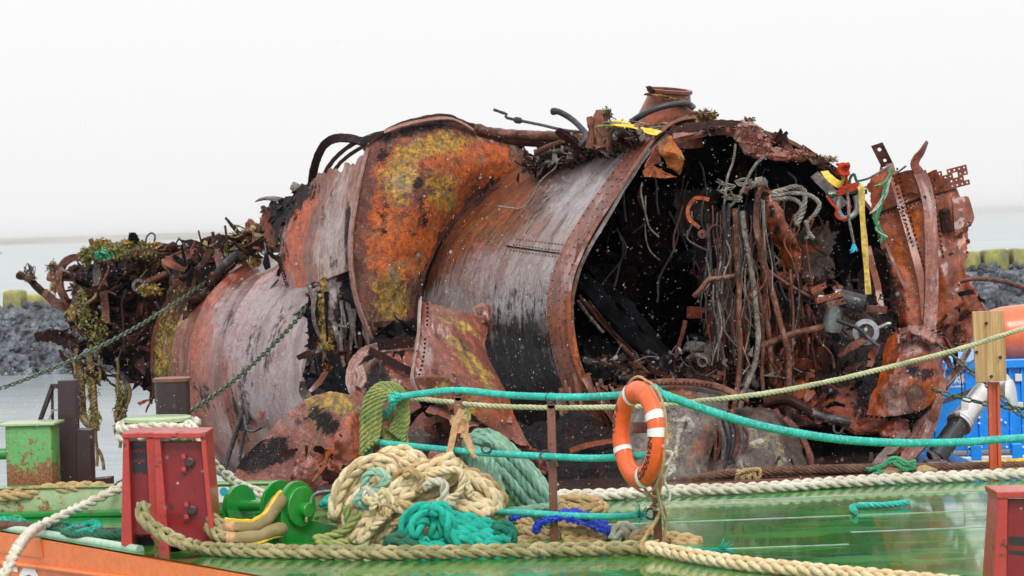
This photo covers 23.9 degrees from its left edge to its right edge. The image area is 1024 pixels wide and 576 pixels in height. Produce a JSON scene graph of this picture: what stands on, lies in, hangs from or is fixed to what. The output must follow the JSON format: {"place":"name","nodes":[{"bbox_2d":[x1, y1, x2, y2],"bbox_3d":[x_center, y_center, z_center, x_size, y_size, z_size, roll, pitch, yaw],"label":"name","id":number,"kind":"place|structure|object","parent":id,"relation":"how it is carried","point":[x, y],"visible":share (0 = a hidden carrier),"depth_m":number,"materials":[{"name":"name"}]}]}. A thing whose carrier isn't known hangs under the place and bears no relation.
{"place":"outdoors","nodes":[
{"label":"outdoors","id":0,"kind":"place"},
{"bbox_2d":[0,232,235,244],"bbox_3d":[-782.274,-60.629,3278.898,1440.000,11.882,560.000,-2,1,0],"label":"coast","id":1,"kind":"structure","parent":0,"point":[72,239],"depth_m":3070.65},
{"bbox_2d":[0,211,1023,485],"bbox_3d":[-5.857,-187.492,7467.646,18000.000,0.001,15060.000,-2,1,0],"label":"sea","id":2,"kind":"structure","parent":0,"point":[998,229],"depth_m":72.00,"materials":[{"name":"liquid"}]},
{"bbox_2d":[0,413,1023,575],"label":"barge","id":3,"kind":"object","parent":2,"relation":"on","point":[934,532],"visible":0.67,"depth_m":17.16,"materials":[{"name":"green paint"}]},
{"bbox_2d":[0,515,29,521],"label":"teal tangle","id":4,"kind":"object","parent":3,"relation":"on","point":[9,518],"visible":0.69,"depth_m":18.55,"materials":[{"name":"fabric"}]},
{"bbox_2d":[0,419,63,485],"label":"mooring bollard","id":5,"kind":"object","parent":3,"relation":"on","point":[26,464],"visible":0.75,"depth_m":19.52,"materials":[{"name":"green metal"}]},
{"bbox_2d":[0,481,113,501],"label":"plaited rope","id":6,"kind":"object","parent":3,"relation":"on","point":[17,494],"visible":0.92,"depth_m":19.23,"materials":[{"name":"beige fabric"}]},
{"bbox_2d":[0,520,117,529],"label":"wire rope","id":7,"kind":"object","parent":3,"relation":"on","point":[4,524],"visible":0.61,"depth_m":18.33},
{"bbox_2d":[0,481,121,575],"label":"mooring line","id":8,"kind":"object","parent":3,"relation":"on","point":[25,538],"visible":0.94,"depth_m":17.93,"materials":[{"name":"white fabric"}]},
{"bbox_2d":[38,379,113,483],"bbox_3d":[-3.658,1.279,20.151,0.617,1.034,0.270,-2,1,0],"label":"bracket stand","id":9,"kind":"object","parent":3,"relation":"on","point":[77,452],"visible":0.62,"depth_m":20.03,"materials":[{"name":"metal"}]},
{"bbox_2d":[46,519,120,539],"bbox_3d":[-3.104,1.790,17.858,0.466,0.054,1.005,-3,2,-31],"label":"rope tangle","id":10,"kind":"object","parent":3,"relation":"on","point":[76,532],"visible":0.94,"depth_m":17.74,"materials":[{"name":"teal fabric"}]},
{"bbox_2d":[124,414,191,440],"bbox_3d":[-2.685,1.396,18.440,0.524,0.828,0.524,-2,1,0],"label":"mooring bollard","id":11,"kind":"object","parent":3,"relation":"on","point":[173,418],"visible":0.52,"depth_m":18.29,"materials":[{"name":"green metal"}]},
{"bbox_2d":[115,432,193,441],"bbox_3d":[-2.694,1.111,18.431,0.651,0.094,0.652,-2,1,0],"label":"rope","id":12,"kind":"object","parent":11,"relation":"attached to","point":[118,436],"visible":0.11,"depth_m":18.24,"materials":[{"name":"white fabric"}]},
{"bbox_2d":[115,416,200,432],"bbox_3d":[-2.696,1.044,18.429,0.649,0.095,0.652,-2,1,0],"label":"rope","id":13,"kind":"object","parent":11,"relation":"attached to","point":[121,426],"visible":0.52,"depth_m":18.18,"materials":[{"name":"white fabric"}]},
{"bbox_2d":[183,419,263,497],"bbox_3d":[-2.165,1.289,18.040,0.760,0.601,0.324,-1,2,21],"label":"pale rope","id":14,"kind":"object","parent":11,"relation":"attached to","point":[225,475],"visible":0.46,"depth_m":18.05,"materials":[{"name":"white fabric"}]},
{"bbox_2d":[121,427,219,553],"bbox_3d":[-2.421,1.434,17.113,0.695,0.884,0.690,-2,1,0],"label":"bollard","id":15,"kind":"object","parent":3,"relation":"on","point":[154,476],"visible":0.88,"depth_m":16.87,"materials":[{"name":"red metal"}]},
{"bbox_2d":[206,512,224,530],"bbox_3d":[-2.089,1.624,16.910,0.130,0.158,0.358,-3,2,-38],"label":"sleeved rope","id":16,"kind":"object","parent":15,"relation":"attached to","point":[219,521],"visible":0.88,"depth_m":16.82,"materials":[{"name":"beige fabric"}]},
{"bbox_2d":[203,522,228,542],"bbox_3d":[-2.094,1.676,16.881,0.141,0.194,0.509,-3,2,-29],"label":"sleeved rope","id":17,"kind":"object","parent":15,"relation":"attached to","point":[216,533],"visible":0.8,"depth_m":16.74,"materials":[{"name":"beige fabric"}]},
{"bbox_2d":[226,522,287,543],"bbox_3d":[-1.764,1.709,16.733,0.448,0.150,0.167,-2,2,-20],"label":"chafe sleeve","id":18,"kind":"object","parent":17,"relation":"attached to","point":[271,532],"visible":0.84,"depth_m":16.67,"materials":[{"name":"fabric"}]},
{"bbox_2d":[153,376,191,440],"bbox_3d":[-2.728,1.252,19.536,0.312,1.062,0.312,-2,1,0],"label":"mooring bollard","id":19,"kind":"object","parent":3,"relation":"on","point":[168,388],"visible":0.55,"depth_m":19.41,"materials":[{"name":"metal"}]},
{"bbox_2d":[222,480,336,545],"bbox_3d":[-1.615,1.581,17.218,0.788,0.455,0.755,-2,2,-23],"label":"roller chock","id":20,"kind":"object","parent":3,"relation":"on","point":[296,514],"visible":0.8,"depth_m":17.04,"materials":[{"name":"green paint"}]},
{"bbox_2d":[224,490,286,531],"bbox_3d":[-1.783,1.567,16.812,0.448,0.306,0.161,-2,2,-13],"label":"chafe sleeve","id":21,"kind":"object","parent":20,"relation":"attached to","point":[277,504],"visible":1,"depth_m":16.76,"materials":[{"name":"fabric"}]},
{"bbox_2d":[234,391,362,488],"bbox_3d":[-1.740,1.405,20.637,0.828,1.012,1.511,-3,2,-32],"label":"crushed tank","id":22,"kind":"object","parent":3,"relation":"on","point":[302,456],"visible":0.71,"depth_m":20.71,"materials":[{"name":"metal"}]},
{"bbox_2d":[318,492,330,509],"bbox_3d":[-1.304,1.534,17.590,0.127,0.122,0.345,-1,2,14],"label":"teal tangle","id":23,"kind":"object","parent":3,"relation":"on","point":[323,503],"visible":0.23,"depth_m":17.45,"materials":[{"name":"fabric"}]},
{"bbox_2d":[372,438,379,453],"bbox_3d":[-0.997,1.270,17.515,0.145,1.028,0.074,-2,1,0],"label":"rail post","id":24,"kind":"object","parent":3,"relation":"on","point":[376,449],"visible":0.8,"depth_m":17.52,"materials":[{"name":"metal"}]},
{"bbox_2d":[359,381,409,455],"bbox_3d":[-0.905,0.971,17.489,0.223,0.608,0.384,0,2,44],"label":"rope coil","id":25,"kind":"object","parent":24,"relation":"hanging from","point":[375,398],"visible":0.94,"depth_m":17.41,"materials":[{"name":"green fabric"}]},
{"bbox_2d":[341,447,372,469],"bbox_3d":[-1.120,1.276,17.442,0.244,0.341,0.144,-2,1,0],"label":"rail rope knot","id":26,"kind":"object","parent":25,"relation":"hanging from","point":[369,452],"visible":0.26,"depth_m":17.45,"materials":[{"name":"teal fabric"}]},
{"bbox_2d":[135,500,648,559],"bbox_3d":[-0.858,1.619,16.232,3.560,0.400,0.327,-1,2,12],"label":"long hawser","id":27,"kind":"object","parent":3,"relation":"on","point":[147,522],"visible":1,"depth_m":16.11,"materials":[{"name":"beige fabric"}]},
{"bbox_2d":[312,444,508,545],"bbox_3d":[-0.710,1.476,17.116,1.370,0.730,0.815,-2,1,0],"label":"rope pile","id":28,"kind":"object","parent":3,"relation":"on","point":[368,506],"visible":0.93,"depth_m":16.83,"materials":[{"name":"beige fabric"}]},
{"bbox_2d":[382,500,517,545],"bbox_3d":[-0.433,1.648,16.622,0.945,0.397,0.273,-2,1,0],"label":"rope pile","id":29,"kind":"object","parent":3,"relation":"on","point":[444,522],"visible":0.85,"depth_m":16.57,"materials":[{"name":"teal fabric"}]},
{"bbox_2d":[453,385,491,458],"bbox_3d":[-0.284,1.230,17.197,0.373,1.079,0.089,-1,2,41],"label":"rail post","id":30,"kind":"object","parent":3,"relation":"on","point":[457,401],"visible":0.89,"depth_m":17.26,"materials":[{"name":"metal"}]},
{"bbox_2d":[428,408,476,458],"bbox_3d":[-0.425,1.094,17.205,0.381,0.474,0.098,-2,1,5],"label":"tan strap","id":31,"kind":"object","parent":30,"relation":"attached to","point":[460,420],"visible":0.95,"depth_m":17.19,"materials":[{"name":"beige fabric"}]},
{"bbox_2d":[461,428,559,516],"bbox_3d":[-0.045,1.333,17.440,0.776,0.660,0.483,-2,1,0],"label":"rope coil","id":32,"kind":"object","parent":30,"relation":"hanging from","point":[524,486],"visible":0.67,"depth_m":17.39,"materials":[{"name":"teal fabric"}]},
{"bbox_2d":[400,387,621,400],"bbox_3d":[0.093,0.731,16.889,2.239,0.146,0.271,-1,2,36],"label":"rail rope","id":33,"kind":"object","parent":30,"relation":"attached to","point":[519,395],"visible":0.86,"depth_m":17.05,"materials":[{"name":"teal fabric"}]},
{"bbox_2d":[383,391,400,420],"bbox_3d":[-0.865,0.853,17.418,0.113,0.218,0.179,-3,2,-33],"label":"rail rope knot","id":34,"kind":"object","parent":33,"relation":"attached to","point":[394,398],"visible":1,"depth_m":17.38,"materials":[{"name":"teal fabric"}]},
{"bbox_2d":[612,375,667,493],"bbox_3d":[0.838,0.971,15.998,0.139,0.779,0.779,-2,2,-21],"label":"life ring","id":35,"kind":"object","parent":33,"relation":"hanging from","point":[647,471],"visible":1,"depth_m":15.87,"materials":[{"name":"orange plastic"}]},
{"bbox_2d":[643,471,663,497],"bbox_3d":[0.931,1.294,16.022,0.194,0.207,0.034,-3,2,-35],"label":"grey hook line","id":36,"kind":"object","parent":35,"relation":"hanging from","point":[659,489],"visible":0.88,"depth_m":16.06,"materials":[{"name":"beige fabric"}]},
{"bbox_2d":[655,470,665,520],"bbox_3d":[0.989,1.350,15.980,0.078,0.400,0.183,-1,2,30],"label":"heaving line","id":37,"kind":"object","parent":35,"relation":"hanging from","point":[660,504],"visible":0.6,"depth_m":15.99,"materials":[{"name":"beige fabric"}]},
{"bbox_2d":[658,450,672,505],"bbox_3d":[1.008,1.256,15.977,0.131,0.372,0.091,-2,1,0],"label":"heaving line","id":38,"kind":"object","parent":35,"relation":"hanging from","point":[666,474],"visible":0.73,"depth_m":15.97,"materials":[{"name":"white fabric"}]},
{"bbox_2d":[650,383,674,402],"bbox_3d":[0.997,0.700,16.138,0.158,0.135,0.104,-3,2,-27],"label":"rail rope knot","id":39,"kind":"object","parent":33,"relation":"attached to","point":[667,397],"visible":0.52,"depth_m":16.11,"materials":[{"name":"teal fabric"}]},
{"bbox_2d":[662,389,1023,446],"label":"rail rope","id":40,"kind":"object","parent":33,"relation":"attached to","point":[768,427],"visible":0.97,"depth_m":16.94,"materials":[{"name":"teal fabric"}]},
{"bbox_2d":[410,296,547,475],"bbox_3d":[-0.421,0.859,21.214,1.036,1.573,1.322,-2,2,-23],"label":"bent plate","id":41,"kind":"object","parent":3,"relation":"on","point":[459,334],"visible":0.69,"depth_m":21.10,"materials":[{"name":"rusty metal"},{"name":"weathered steel"}]},
{"bbox_2d":[16,86,1023,496],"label":"submarine wreck","id":42,"kind":"object","parent":3,"relation":"on","point":[584,338],"visible":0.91,"depth_m":23.33,"materials":[{"name":"metal"}]},
{"bbox_2d":[0,280,207,389],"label":"lashing chain","id":43,"kind":"object","parent":42,"relation":"attached to","point":[109,341],"visible":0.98,"depth_m":26.58,"materials":[{"name":"green paint"}]},
{"bbox_2d":[191,305,307,412],"bbox_3d":[-2.564,0.665,24.023,0.046,0.849,4.092,-2,1,11],"label":"lashing chain","id":44,"kind":"object","parent":42,"relation":"attached to","point":[242,372],"visible":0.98,"depth_m":23.87,"materials":[{"name":"green paint"}]},
{"bbox_2d":[931,388,1023,409],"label":"lashing chain","id":45,"kind":"object","parent":42,"relation":"attached to","point":[962,397],"visible":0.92,"depth_m":21.31,"materials":[{"name":"green paint"}]},
{"bbox_2d":[936,342,1023,418],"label":"lashing chain","id":46,"kind":"object","parent":42,"relation":"attached to","point":[985,383],"visible":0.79,"depth_m":21.36,"materials":[{"name":"green paint"}]},
{"bbox_2d":[539,392,557,541],"bbox_3d":[0.255,1.243,16.761,0.152,1.040,0.068,-3,2,-38],"label":"rail post","id":47,"kind":"object","parent":3,"relation":"on","point":[552,464],"visible":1,"depth_m":16.77,"materials":[{"name":"metal"}]},
{"bbox_2d":[495,503,650,528],"bbox_3d":[0.459,1.518,16.602,1.443,0.174,0.316,0,2,44],"label":"rail rope","id":48,"kind":"object","parent":47,"relation":"attached to","point":[638,514],"visible":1,"depth_m":16.70,"materials":[{"name":"teal fabric"}]},
{"bbox_2d":[557,493,608,512],"bbox_3d":[0.508,1.600,17.898,0.417,0.158,0.325,-2,1,8],"label":"rope end","id":49,"kind":"object","parent":3,"relation":"on","point":[591,503],"visible":0.83,"depth_m":17.89,"materials":[{"name":"beige fabric"}]},
{"bbox_2d":[504,515,703,543],"bbox_3d":[0.642,1.704,16.877,1.518,0.248,0.520,-1,2,24],"label":"rope pile","id":50,"kind":"object","parent":3,"relation":"on","point":[620,531],"visible":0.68,"depth_m":16.79,"materials":[{"name":"beige fabric"}]},
{"bbox_2d":[508,508,611,536],"bbox_3d":[0.321,1.630,16.819,0.795,0.197,0.279,-1,2,25],"label":"blue cloth","id":51,"kind":"object","parent":50,"relation":"on","point":[602,526],"visible":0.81,"depth_m":16.73,"materials":[{"name":"blue fabric"}]},
{"bbox_2d":[632,422,661,542],"bbox_3d":[0.902,1.272,16.143,0.186,0.973,0.074,-2,1,0],"label":"rail post","id":52,"kind":"object","parent":3,"relation":"on","point":[639,427],"visible":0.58,"depth_m":16.15,"materials":[{"name":"metal"}]},
{"bbox_2d":[374,439,645,461],"bbox_3d":[0.018,1.139,16.891,2.430,0.139,0.281,-1,2,36],"label":"rail rope","id":53,"kind":"object","parent":52,"relation":"attached to","point":[535,455],"visible":0.86,"depth_m":16.87,"materials":[{"name":"teal fabric"}]},
{"bbox_2d":[639,506,664,554],"bbox_3d":[0.915,1.598,15.959,0.070,0.288,0.364,-1,2,26],"label":"lashing line","id":54,"kind":"object","parent":52,"relation":"attached to","point":[648,531],"visible":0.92,"depth_m":15.97,"materials":[{"name":"beige fabric"}]},
{"bbox_2d":[649,501,667,541],"bbox_3d":[0.964,1.570,16.153,0.151,0.289,0.094,0,2,43],"label":"lashing line","id":55,"kind":"object","parent":52,"relation":"attached to","point":[656,508],"visible":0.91,"depth_m":16.13,"materials":[{"name":"beige fabric"}]},
{"bbox_2d":[684,538,735,553],"bbox_3d":[1.280,1.726,15.900,0.375,0.162,0.138,-1,2,13],"label":"rope offcut","id":56,"kind":"object","parent":3,"relation":"on","point":[723,549],"visible":0.58,"depth_m":15.87,"materials":[{"name":"teal fabric"}]},
{"bbox_2d":[557,468,1023,500],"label":"edge hawser","id":57,"kind":"object","parent":3,"relation":"on","point":[785,485],"visible":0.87,"depth_m":19.43,"materials":[{"name":"white fabric"}]},
{"bbox_2d":[641,540,959,575],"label":"long hawser","id":58,"kind":"object","parent":3,"relation":"on","point":[688,554],"visible":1,"depth_m":14.95,"materials":[{"name":"beige fabric"}]},
{"bbox_2d":[666,461,1023,480],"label":"wire rope","id":59,"kind":"object","parent":3,"relation":"on","point":[796,470],"visible":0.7,"depth_m":20.52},
{"bbox_2d":[734,467,761,478],"bbox_3d":[1.998,1.584,20.430,0.243,0.141,0.076,-2,1,-2],"label":"wire lashing","id":60,"kind":"object","parent":59,"relation":"attached to","point":[748,473],"visible":0.98,"depth_m":20.42,"materials":[{"name":"beige fabric"}]},
{"bbox_2d":[849,499,909,514],"bbox_3d":[2.664,1.625,17.995,0.677,0.057,0.259,-3,2,-43],"label":"rope offcut","id":61,"kind":"object","parent":3,"relation":"on","point":[853,507],"visible":1,"depth_m":18.06,"materials":[{"name":"teal fabric"}]},
{"bbox_2d":[865,456,916,473],"bbox_3d":[3.204,1.500,20.428,0.440,0.162,0.033,-2,1,0],"label":"net scrap","id":62,"kind":"object","parent":3,"relation":"on","point":[895,461],"visible":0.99,"depth_m":20.41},
{"bbox_2d":[882,467,902,472],"bbox_3d":[3.202,1.567,20.498,0.299,0.097,0.130,-2,1,-11],"label":"net bundle","id":63,"kind":"object","parent":3,"relation":"on","point":[891,470],"visible":0.47,"depth_m":20.47,"materials":[{"name":"beige fabric"}]},
{"bbox_2d":[912,465,937,471],"bbox_3d":[3.503,1.556,20.500,0.211,0.118,0.146,-2,1,-11],"label":"net bundle","id":64,"kind":"object","parent":3,"relation":"on","point":[922,468],"visible":0.44,"depth_m":20.47,"materials":[{"name":"beige fabric"}]},
{"bbox_2d":[923,459,947,462],"bbox_3d":[3.628,1.515,20.699,0.190,0.083,0.180,-2,1,0],"label":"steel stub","id":65,"kind":"object","parent":3,"relation":"on","point":[935,461],"visible":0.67,"depth_m":20.64,"materials":[{"name":"grey metal"}]},
{"bbox_2d":[926,374,1017,459],"bbox_3d":[4.145,1.170,21.843,1.082,0.799,0.362,-3,2,-28],"label":"exhaust pipe","id":66,"kind":"object","parent":3,"relation":"on","point":[963,416],"visible":0.66,"depth_m":21.72,"materials":[{"name":"silver metal"}]},
{"bbox_2d":[972,310,1006,467],"bbox_3d":[4.041,0.866,20.436,0.276,1.348,0.147,-2,1,0],"label":"wooden post","id":67,"kind":"object","parent":3,"relation":"on","point":[990,362],"visible":0.85,"depth_m":20.41,"materials":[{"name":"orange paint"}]},
{"bbox_2d":[409,326,1023,410],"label":"thin line","id":68,"kind":"object","parent":67,"relation":"attached to","point":[735,396],"visible":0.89,"depth_m":18.47,"materials":[{"name":"beige fabric"}]},
{"bbox_2d":[976,458,1023,461],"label":"yellow line","id":69,"kind":"object","parent":3,"relation":"on","point":[1018,459],"visible":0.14,"depth_m":20.84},
{"bbox_2d":[983,485,1023,575],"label":"bollard","id":70,"kind":"object","parent":3,"relation":"on","point":[1004,546],"visible":1,"depth_m":13.69,"materials":[{"name":"red metal"}]},
{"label":"wreck platform","id":71,"kind":"structure","parent":2,"relation":"on","visible":0},
{"bbox_2d":[952,449,1009,454],"bbox_3d":[9.564,1.895,30.566,11.400,0.750,13.000,-2,1,0],"label":"side pontoon","id":72,"kind":"object","parent":71,"relation":"on","point":[1003,451],"depth_m":26.12,"materials":[{"name":"metal"}]},
{"bbox_2d":[932,349,1023,461],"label":"blue container","id":73,"kind":"object","parent":72,"relation":"on","point":[1013,422],"visible":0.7,"depth_m":24.24,"materials":[{"name":"paint"}]},
{"bbox_2d":[989,304,1023,358],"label":"fender","id":74,"kind":"object","parent":73,"relation":"on","point":[1014,319],"visible":0.31,"depth_m":24.49,"materials":[{"name":"orange plastic"}]},
{"bbox_2d":[0,4,1023,512],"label":"falling sleet","id":75,"kind":"object","parent":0,"point":[548,314],"visible":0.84,"depth_m":18.52,"materials":[{"name":"white"}]},
{"bbox_2d":[0,269,1023,373],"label":"rock breakwater","id":76,"kind":"object","parent":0,"point":[981,288],"visible":0.01,"depth_m":74.81,"materials":[{"name":"grey stone"}]},
{"bbox_2d":[3,290,26,308],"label":"concrete block","id":77,"kind":"structure","parent":76,"relation":"on","point":[16,298],"depth_m":75.83,"materials":[{"name":"yellow concrete"}]},
{"bbox_2d":[26,293,55,306],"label":"concrete block","id":78,"kind":"structure","parent":76,"relation":"on","point":[38,298],"depth_m":75.83,"materials":[{"name":"yellow concrete"}]},
{"bbox_2d":[0,262,1023,375],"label":"breakwater rubble","id":79,"kind":"object","parent":76,"relation":"on","point":[48,353],"visible":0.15,"depth_m":74.31,"materials":[{"name":"grey stone"}]},
{"bbox_2d":[965,251,980,268],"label":"concrete block","id":80,"kind":"structure","parent":76,"relation":"on","point":[973,258],"depth_m":75.81,"materials":[{"name":"yellow concrete"}]},
{"bbox_2d":[979,249,1008,269],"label":"concrete block","id":81,"kind":"structure","parent":76,"relation":"on","point":[988,257],"depth_m":75.82,"materials":[{"name":"yellow concrete"}]},
{"bbox_2d":[1008,248,1023,264],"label":"concrete block","id":82,"kind":"structure","parent":76,"relation":"on","point":[1016,254],"depth_m":75.83,"materials":[{"name":"yellow concrete"}]},
{"bbox_2d":[0,0,1023,237],"label":"sky","id":83,"kind":"structure","parent":0,"point":[212,103],"materials":[{"name":"white"}]}
]}

